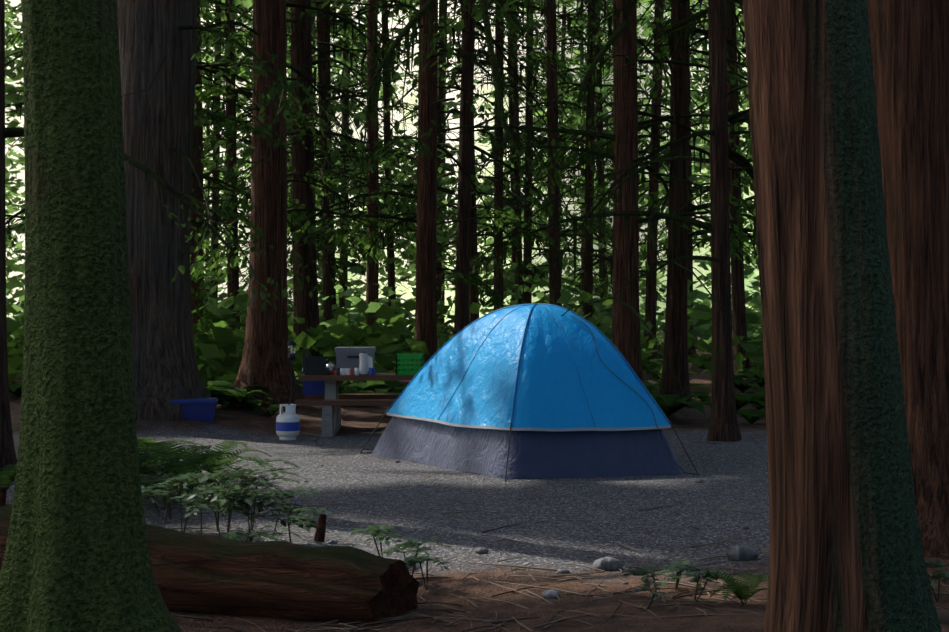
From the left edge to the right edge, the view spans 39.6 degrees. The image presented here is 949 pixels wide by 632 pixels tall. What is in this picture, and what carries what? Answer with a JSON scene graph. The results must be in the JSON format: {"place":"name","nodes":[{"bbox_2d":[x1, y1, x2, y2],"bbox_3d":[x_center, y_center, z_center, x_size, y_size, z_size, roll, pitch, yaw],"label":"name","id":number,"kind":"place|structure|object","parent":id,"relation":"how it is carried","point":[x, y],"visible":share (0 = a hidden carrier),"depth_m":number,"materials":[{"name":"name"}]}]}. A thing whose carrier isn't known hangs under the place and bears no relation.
{"place":"outdoors","nodes":[
{"label":"outdoors","id":0,"kind":"place"},
{"bbox_2d":[6,331,948,631],"bbox_3d":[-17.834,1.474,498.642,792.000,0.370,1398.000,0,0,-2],"label":"ground","id":1,"kind":"structure","parent":0,"point":[386,491],"depth_m":10.36,"materials":[{"name":"grey gravel"}]},
{"bbox_2d":[168,397,217,422],"bbox_3d":[-3.908,1.370,18.335,0.660,0.445,0.480,0,0,-10],"label":"storage tote","id":2,"kind":"object","parent":1,"relation":"on","point":[199,409],"visible":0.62,"depth_m":18.14,"materials":[{"name":"blue plastic"}]},
{"bbox_2d":[0,486,418,625],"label":"fallen log","id":3,"kind":"object","parent":1,"relation":"on","point":[194,573],"visible":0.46,"depth_m":6.89,"materials":[{"name":"brown wood"}]},
{"bbox_2d":[276,337,299,439],"bbox_3d":[-2.405,0.934,17.050,0.308,1.318,0.474,0,0,-2],"label":"propane tank with lantern post","id":4,"kind":"object","parent":1,"relation":"on","point":[288,424],"visible":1,"depth_m":16.88,"materials":[{"name":"white metal"}]},
{"bbox_2d":[295,373,414,436],"bbox_3d":[-1.166,1.198,18.171,2.440,0.790,1.590,0,0,-2],"label":"picnic table","id":5,"kind":"object","parent":1,"relation":"on","point":[331,401],"visible":0.5,"depth_m":17.78,"materials":[{"name":"brown wood"}]},
{"bbox_2d":[302,347,423,394],"bbox_3d":[-1.567,0.773,18.398,1.728,0.682,1.164,0,0,-2],"label":"camp kitchen","id":6,"kind":"object","parent":5,"relation":"on","point":[355,360],"visible":0.96,"depth_m":18.00,"materials":[{"name":"black metal"}]},
{"bbox_2d":[5,0,760,327],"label":"forest backdrop treeline","id":7,"kind":"object","parent":1,"relation":"on","point":[409,131],"depth_m":172.08,"materials":[{"name":"green plant"}]},
{"bbox_2d":[0,343,948,610],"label":"ferns","id":8,"kind":"object","parent":1,"relation":"on","point":[180,475],"visible":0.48,"depth_m":9.52,"materials":[{"name":"green plant"}]},
{"bbox_2d":[0,0,948,631],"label":"forest trees","id":9,"kind":"object","parent":1,"relation":"on","point":[836,162],"visible":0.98,"depth_m":16.82,"materials":[{"name":"brown plant"}]},
{"bbox_2d":[360,304,698,481],"bbox_3d":[0.460,0.734,14.289,1.947,1.738,3.689,0,0,-32],"label":"tent","id":10,"kind":"object","parent":1,"relation":"on","point":[520,391],"visible":1,"depth_m":13.45,"materials":[{"name":"blue fabric"}]},
{"bbox_2d":[144,413,948,631],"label":"stones and twigs","id":11,"kind":"object","parent":1,"relation":"on","point":[742,553],"visible":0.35,"depth_m":7.27,"materials":[{"name":"grey stone"}]}
]}

